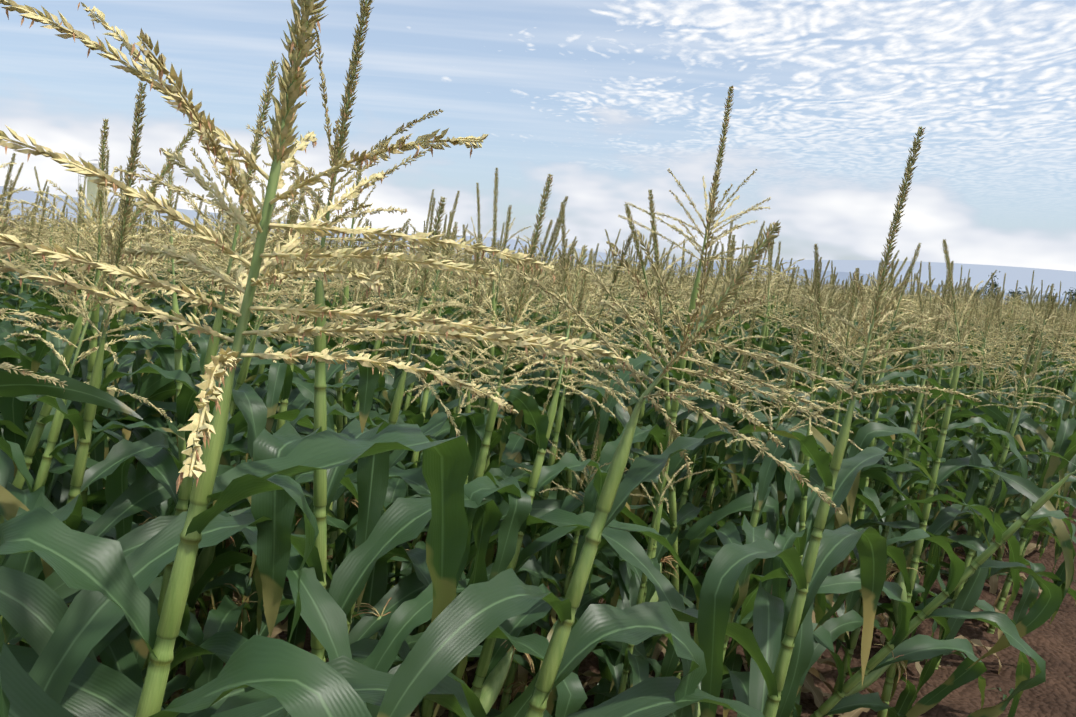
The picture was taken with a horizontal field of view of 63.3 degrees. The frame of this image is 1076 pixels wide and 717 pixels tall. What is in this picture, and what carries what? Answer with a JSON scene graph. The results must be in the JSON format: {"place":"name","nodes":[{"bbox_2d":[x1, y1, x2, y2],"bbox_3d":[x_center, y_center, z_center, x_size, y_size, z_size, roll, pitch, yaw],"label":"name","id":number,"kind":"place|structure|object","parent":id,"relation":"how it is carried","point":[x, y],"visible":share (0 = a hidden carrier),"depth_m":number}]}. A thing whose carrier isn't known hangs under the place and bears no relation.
{"place":"outdoors","nodes":[
{"label":"outdoors","id":0,"kind":"place"},
{"bbox_2d":[77,159,106,229],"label":"tower","id":1,"kind":"structure","parent":0,"point":[92,189],"depth_m":317.62},
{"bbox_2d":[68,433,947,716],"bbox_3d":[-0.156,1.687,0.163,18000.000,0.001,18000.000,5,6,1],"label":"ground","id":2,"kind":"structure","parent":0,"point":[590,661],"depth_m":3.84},
{"bbox_2d":[0,216,164,716],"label":"corn","id":3,"kind":"object","parent":2,"relation":"on","point":[33,610],"visible":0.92,"depth_m":1.21},
{"bbox_2d":[37,60,366,706],"bbox_3d":[-0.780,0.418,1.855,1.028,2.114,0.884,5,6,1],"label":"corn","id":4,"kind":"object","parent":2,"relation":"on","point":[323,614],"visible":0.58,"depth_m":1.81},
{"bbox_2d":[29,0,502,716],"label":"corn","id":5,"kind":"object","parent":2,"relation":"on","point":[89,622],"visible":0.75,"depth_m":1.49},
{"bbox_2d":[0,0,630,716],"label":"corn","id":6,"kind":"object","parent":2,"relation":"on","point":[296,682],"visible":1,"depth_m":0.91},
{"bbox_2d":[210,170,861,716],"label":"corn","id":7,"kind":"object","parent":2,"relation":"on","point":[464,624],"visible":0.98,"depth_m":1.26},
{"bbox_2d":[539,85,824,706],"bbox_3d":[0.566,0.348,2.870,1.065,2.391,1.061,5,6,1],"label":"corn","id":8,"kind":"object","parent":2,"relation":"on","point":[676,461],"visible":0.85,"depth_m":2.78},
{"bbox_2d":[499,126,999,716],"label":"corn","id":9,"kind":"object","parent":2,"relation":"on","point":[767,642],"visible":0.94,"depth_m":1.80},
{"bbox_2d":[0,186,1075,296],"bbox_3d":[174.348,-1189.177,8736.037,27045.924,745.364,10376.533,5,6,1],"label":"mountains","id":10,"kind":"structure","parent":0,"point":[978,274],"depth_m":12541.39},
{"bbox_2d":[980,271,999,299],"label":"tree","id":11,"kind":"object","parent":10,"relation":"on","point":[995,285],"visible":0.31,"depth_m":221.02},
{"bbox_2d":[1006,288,1026,305],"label":"tree","id":12,"kind":"object","parent":10,"relation":"on","point":[1013,292],"visible":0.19,"depth_m":222.70},
{"bbox_2d":[1062,287,1075,307],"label":"tree","id":13,"kind":"object","parent":10,"relation":"on","point":[1073,294],"visible":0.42,"depth_m":204.87},
{"bbox_2d":[0,0,1075,270],"label":"sky","id":14,"kind":"structure","parent":0,"point":[603,98]},
{"bbox_2d":[48,224,1070,308],"bbox_3d":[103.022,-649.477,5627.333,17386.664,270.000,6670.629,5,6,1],"label":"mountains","id":15,"kind":"structure","parent":0,"point":[841,276],"depth_m":8505.18},
{"bbox_2d":[584,490,1075,716],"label":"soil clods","id":16,"kind":"object","parent":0,"point":[1053,644],"visible":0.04,"depth_m":3.96}
]}

